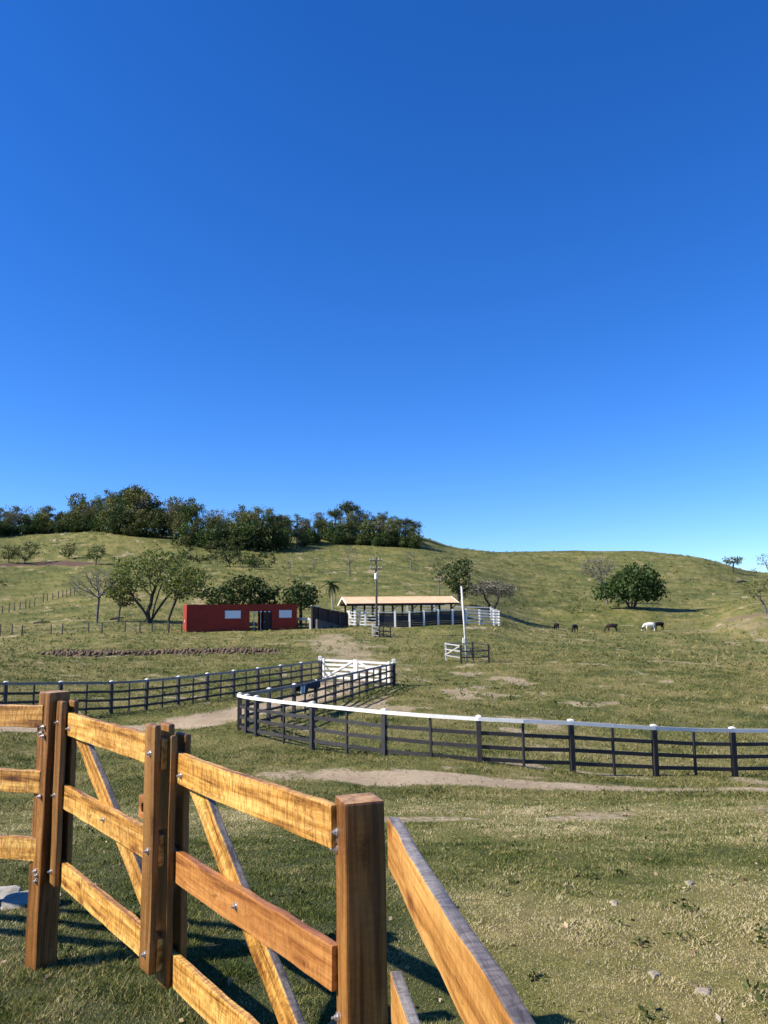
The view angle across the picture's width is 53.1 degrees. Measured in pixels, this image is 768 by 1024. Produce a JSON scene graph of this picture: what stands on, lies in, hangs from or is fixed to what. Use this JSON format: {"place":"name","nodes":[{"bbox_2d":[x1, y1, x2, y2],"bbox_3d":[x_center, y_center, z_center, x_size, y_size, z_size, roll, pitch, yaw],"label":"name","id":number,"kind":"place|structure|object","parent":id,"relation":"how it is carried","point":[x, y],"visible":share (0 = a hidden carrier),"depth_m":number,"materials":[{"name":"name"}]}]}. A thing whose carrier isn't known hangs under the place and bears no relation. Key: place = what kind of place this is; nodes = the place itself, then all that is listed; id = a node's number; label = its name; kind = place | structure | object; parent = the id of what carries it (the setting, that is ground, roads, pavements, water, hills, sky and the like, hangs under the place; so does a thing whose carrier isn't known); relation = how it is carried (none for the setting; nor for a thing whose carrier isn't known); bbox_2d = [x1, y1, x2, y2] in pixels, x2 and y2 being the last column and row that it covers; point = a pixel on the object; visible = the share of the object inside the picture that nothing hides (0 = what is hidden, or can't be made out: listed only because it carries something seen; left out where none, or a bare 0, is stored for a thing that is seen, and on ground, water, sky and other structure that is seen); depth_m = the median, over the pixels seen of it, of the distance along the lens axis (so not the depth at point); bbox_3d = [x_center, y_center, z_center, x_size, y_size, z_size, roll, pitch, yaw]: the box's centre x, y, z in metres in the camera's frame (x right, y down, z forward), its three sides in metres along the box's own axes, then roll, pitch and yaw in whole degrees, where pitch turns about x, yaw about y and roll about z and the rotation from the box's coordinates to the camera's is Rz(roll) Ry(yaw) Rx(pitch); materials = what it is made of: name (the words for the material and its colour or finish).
{"place":"outdoors","nodes":[
{"label":"outdoors","id":0,"kind":"place"},
{"bbox_2d":[0,531,767,1023],"bbox_3d":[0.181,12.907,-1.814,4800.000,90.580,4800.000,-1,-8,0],"label":"pasture ground","id":1,"kind":"structure","parent":0,"point":[744,623],"depth_m":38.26,"materials":[{"name":"plant"}]},
{"bbox_2d":[0,519,18,535],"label":"forest bush","id":2,"kind":"object","parent":1,"relation":"on","point":[8,529],"visible":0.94,"depth_m":245.19,"materials":[{"name":"green plant"}]},
{"bbox_2d":[1,545,18,562],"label":"slope bush","id":3,"kind":"object","parent":1,"relation":"on","point":[8,548],"visible":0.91,"depth_m":190.34,"materials":[{"name":"green plant"}]},
{"bbox_2d":[0,885,20,903],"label":"paving stone","id":4,"kind":"object","parent":1,"relation":"on","point":[5,890],"visible":0.25,"depth_m":5.84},
{"bbox_2d":[0,704,42,861],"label":"plank fence","id":5,"kind":"object","parent":1,"relation":"on","point":[19,847],"visible":0.94,"depth_m":4.41,"materials":[{"name":"wood"}]},
{"bbox_2d":[9,540,40,563],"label":"slope bush","id":6,"kind":"object","parent":1,"relation":"on","point":[26,550],"visible":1,"depth_m":190.51,"materials":[{"name":"green plant"}]},
{"bbox_2d":[0,890,60,911],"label":"paving stone","id":7,"kind":"object","parent":1,"relation":"on","point":[16,899],"visible":0.27,"depth_m":5.53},
{"bbox_2d":[20,511,42,533],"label":"forest bush","id":8,"kind":"object","parent":1,"relation":"on","point":[34,518],"visible":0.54,"depth_m":260.73,"materials":[{"name":"green plant"}]},
{"bbox_2d":[27,518,46,533],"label":"forest bush","id":9,"kind":"object","parent":1,"relation":"on","point":[35,526],"visible":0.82,"depth_m":258.35,"materials":[{"name":"green plant"}]},
{"bbox_2d":[0,588,74,612],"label":"wire fence","id":10,"kind":"object","parent":1,"relation":"on","point":[40,600],"visible":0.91,"depth_m":128.18,"materials":[{"name":"brown wood"}]},
{"bbox_2d":[25,690,69,971],"bbox_3d":[-1.918,1.907,4.349,0.138,1.744,0.155,-7,-10,38],"label":"gate post","id":11,"kind":"object","parent":1,"relation":"on","point":[41,944],"visible":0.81,"depth_m":4.30,"materials":[{"name":"wood"}]},
{"bbox_2d":[47,699,174,974],"bbox_3d":[-1.388,1.486,3.790,0.116,0.990,1.483,5,-10,-38],"label":"gate leaf","id":12,"kind":"object","parent":11,"relation":"attached to","point":[136,841],"visible":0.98,"depth_m":3.64,"materials":[{"name":"wood"}]},
{"bbox_2d":[42,518,61,533],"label":"forest bush","id":13,"kind":"object","parent":1,"relation":"on","point":[52,522],"visible":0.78,"depth_m":259.21,"materials":[{"name":"green plant"}]},
{"bbox_2d":[59,542,77,558],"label":"slope bush","id":14,"kind":"object","parent":1,"relation":"on","point":[69,550],"visible":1,"depth_m":194.47,"materials":[{"name":"green plant"}]},
{"bbox_2d":[55,509,87,532],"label":"forest bush","id":15,"kind":"object","parent":1,"relation":"on","point":[68,518],"visible":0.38,"depth_m":262.60,"materials":[{"name":"green plant"}]},
{"bbox_2d":[59,493,85,518],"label":"forest tree","id":16,"kind":"object","parent":1,"relation":"on","point":[72,499],"visible":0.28,"depth_m":279.90,"materials":[{"name":"green plant"}]},
{"bbox_2d":[78,515,93,531],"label":"forest bush","id":17,"kind":"object","parent":1,"relation":"on","point":[85,523],"visible":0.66,"depth_m":258.44,"materials":[{"name":"green plant"}]},
{"bbox_2d":[0,621,181,635],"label":"wire fence","id":18,"kind":"object","parent":1,"relation":"on","point":[88,626],"visible":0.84,"depth_m":85.92,"materials":[{"name":"brown wood"}]},
{"bbox_2d":[83,508,105,531],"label":"forest bush","id":19,"kind":"object","parent":1,"relation":"on","point":[95,519],"visible":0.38,"depth_m":254.17,"materials":[{"name":"green plant"}]},
{"bbox_2d":[67,568,123,621],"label":"bare tree","id":20,"kind":"object","parent":1,"relation":"on","point":[98,595],"visible":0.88,"depth_m":102.04,"materials":[{"name":"grey plant"}]},
{"bbox_2d":[86,543,108,564],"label":"slope bush","id":21,"kind":"object","parent":1,"relation":"on","point":[97,556],"visible":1,"depth_m":183.52,"materials":[{"name":"green plant"}]},
{"bbox_2d":[97,497,118,523],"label":"forest tree","id":22,"kind":"object","parent":1,"relation":"on","point":[110,505],"visible":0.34,"depth_m":251.13,"materials":[{"name":"green plant"}]},
{"bbox_2d":[97,503,128,533],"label":"forest bush","id":23,"kind":"object","parent":1,"relation":"on","point":[101,526],"visible":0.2,"depth_m":241.33,"materials":[{"name":"green plant"}]},
{"bbox_2d":[103,504,132,533],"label":"forest bush","id":24,"kind":"object","parent":1,"relation":"on","point":[113,520],"visible":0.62,"depth_m":237.27,"materials":[{"name":"green plant"}]},
{"bbox_2d":[100,571,140,621],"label":"yellowing tree","id":25,"kind":"object","parent":1,"relation":"on","point":[121,603],"visible":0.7,"depth_m":102.52,"materials":[{"name":"green plant"}]},
{"bbox_2d":[112,508,143,532],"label":"forest bush","id":26,"kind":"object","parent":1,"relation":"on","point":[131,518],"visible":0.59,"depth_m":236.32,"materials":[{"name":"green plant"}]},
{"bbox_2d":[122,484,155,520],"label":"forest tree","id":27,"kind":"object","parent":1,"relation":"on","point":[134,493],"visible":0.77,"depth_m":242.75,"materials":[{"name":"green plant"}]},
{"bbox_2d":[129,509,148,529],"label":"forest tree","id":28,"kind":"object","parent":1,"relation":"on","point":[139,520],"visible":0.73,"depth_m":235.97,"materials":[{"name":"green plant"}]},
{"bbox_2d":[101,544,205,622],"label":"spreading tree","id":29,"kind":"object","parent":1,"relation":"on","point":[129,587],"visible":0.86,"depth_m":101.39,"materials":[{"name":"green plant"}]},
{"bbox_2d":[135,507,175,537],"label":"forest bush","id":30,"kind":"object","parent":1,"relation":"on","point":[155,534],"visible":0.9,"depth_m":234.55,"materials":[{"name":"green plant"}]},
{"bbox_2d":[36,646,280,657],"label":"soil clods","id":31,"kind":"object","parent":1,"relation":"on","point":[109,652],"visible":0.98,"depth_m":64.88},
{"bbox_2d":[150,511,169,537],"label":"forest tree","id":32,"kind":"object","parent":1,"relation":"on","point":[162,520],"visible":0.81,"depth_m":235.24,"materials":[{"name":"green plant"}]},
{"bbox_2d":[0,660,321,715],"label":"paddock fence","id":33,"kind":"object","parent":1,"relation":"on","point":[5,693],"visible":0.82,"depth_m":35.92,"materials":[{"name":"wood"}]},
{"bbox_2d":[168,504,189,529],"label":"forest tree","id":34,"kind":"object","parent":1,"relation":"on","point":[182,509],"visible":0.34,"depth_m":233.44,"materials":[{"name":"green plant"}]},
{"bbox_2d":[171,512,189,536],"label":"forest tree","id":35,"kind":"object","parent":1,"relation":"on","point":[176,527],"visible":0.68,"depth_m":226.39,"materials":[{"name":"green plant"}]},
{"bbox_2d":[156,566,212,628],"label":"leaning tree","id":36,"kind":"object","parent":1,"relation":"on","point":[180,581],"visible":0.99,"depth_m":93.91,"materials":[{"name":"green plant"}]},
{"bbox_2d":[172,521,210,545],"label":"forest bush","id":37,"kind":"object","parent":1,"relation":"on","point":[184,532],"visible":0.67,"depth_m":222.71,"materials":[{"name":"green plant"}]},
{"bbox_2d":[184,507,198,532],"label":"forest tree","id":38,"kind":"object","parent":1,"relation":"on","point":[191,513],"visible":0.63,"depth_m":230.87,"materials":[{"name":"green plant"}]},
{"bbox_2d":[177,497,206,528],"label":"forest tree","id":39,"kind":"object","parent":1,"relation":"on","point":[194,499],"visible":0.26,"depth_m":240.47,"materials":[{"name":"green plant"}]},
{"bbox_2d":[188,517,206,544],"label":"forest tree","id":40,"kind":"object","parent":1,"relation":"on","point":[197,525],"visible":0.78,"depth_m":222.32,"materials":[{"name":"green plant"}]},
{"bbox_2d":[190,525,223,547],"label":"forest bush","id":41,"kind":"object","parent":1,"relation":"on","point":[201,535],"visible":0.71,"depth_m":219.46,"materials":[{"name":"green plant"}]},
{"bbox_2d":[199,528,221,548],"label":"forest bush","id":42,"kind":"object","parent":1,"relation":"on","point":[214,536],"visible":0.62,"depth_m":219.33,"materials":[{"name":"green plant"}]},
{"bbox_2d":[212,520,230,547],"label":"forest bush","id":43,"kind":"object","parent":1,"relation":"on","point":[219,527],"visible":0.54,"depth_m":221.70,"materials":[{"name":"green plant"}]},
{"bbox_2d":[170,536,279,565],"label":"slope scrub","id":44,"kind":"object","parent":1,"relation":"on","point":[197,558],"visible":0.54,"depth_m":203.53,"materials":[{"name":"green plant"}]},
{"bbox_2d":[216,535,244,566],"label":"slope bush","id":45,"kind":"object","parent":1,"relation":"on","point":[229,552],"visible":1,"depth_m":186.15,"materials":[{"name":"green plant"}]},
{"bbox_2d":[183,604,296,631],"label":"red building","id":46,"kind":"structure","parent":1,"relation":"on","point":[213,617],"depth_m":91.26,"materials":[{"name":"paint"}]},
{"bbox_2d":[225,610,240,618],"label":"window","id":47,"kind":"structure","parent":46,"relation":"in","point":[229,614],"depth_m":91.10,"materials":[{"name":"glass"}]},
{"bbox_2d":[263,611,270,629],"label":"door","id":48,"kind":"structure","parent":46,"relation":"in","point":[266,615],"depth_m":92.73,"materials":[{"name":"metal"}]},
{"bbox_2d":[279,610,291,617],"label":"window","id":49,"kind":"structure","parent":46,"relation":"in","point":[282,613],"depth_m":93.35,"materials":[{"name":"glass"}]},
{"bbox_2d":[223,521,258,549],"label":"forest bush","id":50,"kind":"object","parent":1,"relation":"on","point":[246,542],"visible":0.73,"depth_m":221.57,"materials":[{"name":"green plant"}]},
{"bbox_2d":[229,504,253,525],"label":"forest tree","id":51,"kind":"object","parent":1,"relation":"on","point":[241,508],"visible":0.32,"depth_m":239.38,"materials":[{"name":"green plant"}]},
{"bbox_2d":[201,573,283,603],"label":"mango tree","id":52,"kind":"object","parent":1,"relation":"on","point":[254,587],"visible":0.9,"depth_m":99.50,"materials":[{"name":"green plant"}]},
{"bbox_2d":[233,516,264,549],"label":"forest bush","id":53,"kind":"object","parent":1,"relation":"on","point":[252,527],"visible":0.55,"depth_m":223.74,"materials":[{"name":"green plant"}]},
{"bbox_2d":[244,555,264,568],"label":"slope bush","id":54,"kind":"object","parent":1,"relation":"on","point":[254,564],"visible":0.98,"depth_m":178.88,"materials":[{"name":"green plant"}]},
{"bbox_2d":[247,517,281,550],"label":"forest bush","id":55,"kind":"object","parent":1,"relation":"on","point":[268,535],"visible":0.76,"depth_m":226.10,"materials":[{"name":"green plant"}]},
{"bbox_2d":[255,519,281,550],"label":"forest bush","id":56,"kind":"object","parent":1,"relation":"on","point":[270,541],"visible":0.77,"depth_m":226.35,"materials":[{"name":"green plant"}]},
{"bbox_2d":[263,507,283,528],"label":"forest tree","id":57,"kind":"object","parent":1,"relation":"on","point":[268,511],"visible":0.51,"depth_m":236.73,"materials":[{"name":"green plant"}]},
{"bbox_2d":[272,524,297,549],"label":"forest bush","id":58,"kind":"object","parent":1,"relation":"on","point":[284,541],"visible":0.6,"depth_m":230.85,"materials":[{"name":"green plant"}]},
{"bbox_2d":[281,579,322,624],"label":"mango tree","id":59,"kind":"object","parent":1,"relation":"on","point":[305,597],"visible":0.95,"depth_m":99.82,"materials":[{"name":"green plant"}]},
{"bbox_2d":[299,526,318,544],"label":"forest bush","id":60,"kind":"object","parent":1,"relation":"on","point":[309,534],"visible":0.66,"depth_m":250.17,"materials":[{"name":"green plant"}]},
{"bbox_2d":[318,656,321,678],"bbox_3d":[-3.885,9.667,46.879,0.215,1.740,0.215,-1,-8,0],"label":"gate post","id":61,"kind":"object","parent":1,"relation":"on","point":[319,657],"visible":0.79,"depth_m":46.84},
{"bbox_2d":[322,658,355,678],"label":"white gate","id":62,"kind":"structure","parent":61,"relation":"attached to","point":[349,664],"depth_m":46.40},
{"bbox_2d":[311,605,347,628],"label":"loading ramp","id":63,"kind":"structure","parent":1,"relation":"on","point":[322,618],"depth_m":95.03,"materials":[{"name":"grey wood"}]},
{"bbox_2d":[321,580,342,609],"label":"palm tree","id":64,"kind":"object","parent":1,"relation":"on","point":[332,586],"visible":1,"depth_m":97.67,"materials":[{"name":"green plant"}]},
{"bbox_2d":[326,507,343,523],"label":"forest tree","id":65,"kind":"object","parent":1,"relation":"on","point":[334,512],"visible":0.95,"depth_m":280.90,"materials":[{"name":"green plant"}]},
{"bbox_2d":[322,520,349,540],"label":"forest bush","id":66,"kind":"object","parent":1,"relation":"on","point":[332,527],"visible":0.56,"depth_m":261.75,"materials":[{"name":"green plant"}]},
{"bbox_2d":[331,530,346,544],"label":"forest bush","id":67,"kind":"object","parent":1,"relation":"on","point":[341,538],"visible":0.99,"depth_m":257.58,"materials":[{"name":"green plant"}]},
{"bbox_2d":[336,499,360,519],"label":"forest tree","id":68,"kind":"object","parent":1,"relation":"on","point":[347,507],"visible":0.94,"depth_m":280.02,"materials":[{"name":"green plant"}]},
{"bbox_2d":[346,511,361,534],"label":"forest tree","id":69,"kind":"object","parent":1,"relation":"on","point":[354,519],"visible":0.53,"depth_m":270.98,"materials":[{"name":"green plant"}]},
{"bbox_2d":[330,792,387,1023],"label":"gate post","id":70,"kind":"object","parent":1,"relation":"on","point":[358,832],"visible":0.98,"depth_m":2.21,"materials":[{"name":"wood"}]},
{"bbox_2d":[156,731,337,1023],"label":"gate leaf","id":71,"kind":"object","parent":70,"relation":"attached to","point":[270,931],"visible":0.88,"depth_m":2.83,"materials":[{"name":"wood"}]},
{"bbox_2d":[355,519,384,544],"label":"forest bush","id":72,"kind":"object","parent":1,"relation":"on","point":[372,531],"visible":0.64,"depth_m":261.10,"materials":[{"name":"green plant"}]},
{"bbox_2d":[370,557,381,636],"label":"utility pole","id":73,"kind":"object","parent":1,"relation":"on","point":[376,594],"visible":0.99,"depth_m":84.46,"materials":[{"name":"grey wood"}]},
{"bbox_2d":[373,532,387,546],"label":"forest bush","id":74,"kind":"object","parent":1,"relation":"on","point":[380,540],"visible":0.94,"depth_m":257.55,"materials":[{"name":"green plant"}]},
{"bbox_2d":[372,625,390,637],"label":"pole guard","id":75,"kind":"object","parent":1,"relation":"on","point":[380,631],"visible":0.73,"depth_m":83.88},
{"bbox_2d":[0,795,765,1023],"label":"leaf litter","id":76,"kind":"object","parent":1,"relation":"on","point":[407,967],"visible":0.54,"depth_m":5.30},
{"bbox_2d":[0,529,766,613],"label":"hillside scrub","id":77,"kind":"object","parent":1,"relation":"on","point":[520,588],"visible":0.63,"depth_m":188.16,"materials":[{"name":"green plant"}]},
{"bbox_2d":[0,644,767,812],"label":"meadow grass","id":78,"kind":"structure","parent":1,"relation":"on","point":[605,793],"depth_m":31.01,"materials":[{"name":"plant"}]},
{"bbox_2d":[0,531,767,665],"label":"hill grass","id":79,"kind":"structure","parent":1,"relation":"on","point":[525,631],"depth_m":95.66,"materials":[{"name":"plant"}]},
{"bbox_2d":[0,605,767,707],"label":"pasture weeds","id":80,"kind":"object","parent":1,"relation":"on","point":[406,686],"visible":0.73,"depth_m":59.24,"materials":[{"name":"green plant"}]},
{"bbox_2d":[0,807,767,1021],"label":"lawn weeds","id":81,"kind":"object","parent":1,"relation":"on","point":[745,983],"visible":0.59,"depth_m":4.64,"materials":[{"name":"green plant"}]},
{"bbox_2d":[379,518,397,540],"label":"forest tree","id":82,"kind":"object","parent":1,"relation":"on","point":[390,526],"visible":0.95,"depth_m":261.27,"materials":[{"name":"green plant"}]},
{"bbox_2d":[392,659,395,685],"bbox_3d":[0.584,9.540,45.232,0.215,1.740,0.215,-1,-8,0],"label":"gate post","id":83,"kind":"object","parent":1,"relation":"on","point":[394,666],"visible":0.73,"depth_m":45.16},
{"bbox_2d":[355,659,389,682],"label":"white gate","id":84,"kind":"structure","parent":83,"relation":"attached to","point":[368,666],"depth_m":45.60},
{"bbox_2d":[338,596,458,622],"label":"open barn","id":85,"kind":"structure","parent":1,"relation":"on","point":[396,601],"depth_m":106.54,"materials":[{"name":"beige tile"}]},
{"bbox_2d":[402,523,424,543],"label":"forest bush","id":86,"kind":"object","parent":1,"relation":"on","point":[413,532],"visible":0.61,"depth_m":261.04,"materials":[{"name":"green plant"}]},
{"bbox_2d":[347,601,499,626],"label":"corral fence","id":87,"kind":"object","parent":1,"relation":"on","point":[406,618],"visible":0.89,"depth_m":98.80,"materials":[{"name":"wood"}]},
{"bbox_2d":[430,557,446,594],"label":"slender tree","id":88,"kind":"object","parent":1,"relation":"on","point":[438,562],"visible":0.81,"depth_m":141.51,"materials":[{"name":"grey plant"}]},
{"bbox_2d":[432,557,473,605],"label":"dark tree","id":89,"kind":"object","parent":1,"relation":"on","point":[456,585],"visible":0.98,"depth_m":128.97,"materials":[{"name":"green plant"}]},
{"bbox_2d":[445,642,489,663],"bbox_3d":[6.650,11.384,61.737,2.756,1.797,2.690,3,-9,-23],"label":"pole guard","id":90,"kind":"object","parent":1,"relation":"on","point":[461,650],"visible":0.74,"depth_m":61.73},
{"bbox_2d":[461,586,473,661],"bbox_3d":[6.784,9.206,62.053,1.145,6.414,0.340,2,-9,-21],"label":"white pole","id":91,"kind":"object","parent":1,"relation":"on","point":[464,641],"visible":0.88,"depth_m":61.89,"materials":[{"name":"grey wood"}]},
{"bbox_2d":[465,580,516,609],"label":"umbrella tree","id":92,"kind":"object","parent":1,"relation":"on","point":[499,590],"visible":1,"depth_m":127.60,"materials":[{"name":"brown plant"}]},
{"bbox_2d":[237,662,767,776],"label":"paddock fence","id":93,"kind":"object","parent":1,"relation":"on","point":[571,737],"visible":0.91,"depth_m":21.78,"materials":[{"name":"wood"}]},
{"bbox_2d":[296,679,320,693],"bbox_3d":[-3.300,7.501,33.103,0.382,0.452,2.299,-3,-8,17],"label":"cloth cover","id":94,"kind":"object","parent":93,"relation":"hanging from","point":[305,688],"visible":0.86,"depth_m":32.92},
{"bbox_2d":[579,557,615,603],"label":"bare tree","id":95,"kind":"object","parent":1,"relation":"on","point":[600,578],"visible":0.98,"depth_m":166.11,"materials":[{"name":"grey plant"}]},
{"bbox_2d":[590,561,670,608],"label":"fig tree","id":96,"kind":"object","parent":1,"relation":"on","point":[633,573],"visible":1,"depth_m":153.21,"materials":[{"name":"green plant"}]},
{"bbox_2d":[694,987,711,994],"bbox_3d":[1.589,2.385,3.827,0.073,0.031,0.099,-7,-10,35],"label":"field stone","id":97,"kind":"object","parent":1,"relation":"on","point":[705,990],"visible":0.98,"depth_m":3.81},
{"bbox_2d":[722,556,743,571],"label":"flat topped tree","id":98,"kind":"object","parent":1,"relation":"on","point":[738,560],"visible":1,"depth_m":268.33,"materials":[{"name":"green plant"}]},
{"bbox_2d":[741,579,767,613],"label":"slope tree","id":99,"kind":"object","parent":1,"relation":"on","point":[764,589],"visible":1,"depth_m":115.84,"materials":[{"name":"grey plant"}]},
{"bbox_2d":[0,678,767,791],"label":"dirt track","id":100,"kind":"structure","parent":0,"point":[383,778],"depth_m":18.16,"materials":[{"name":"soil"}]},
{"bbox_2d":[0,0,767,572],"label":"sky","id":101,"kind":"structure","parent":0,"point":[491,275],"materials":[{"name":"blue"}]},
{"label":"ground patch","id":102,"kind":"structure","parent":0,"visible":0},
{"bbox_2d":[387,817,534,1023],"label":"plank fence","id":103,"kind":"object","parent":102,"relation":"on","point":[480,988],"visible":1,"depth_m":1.42,"materials":[{"name":"wood"}]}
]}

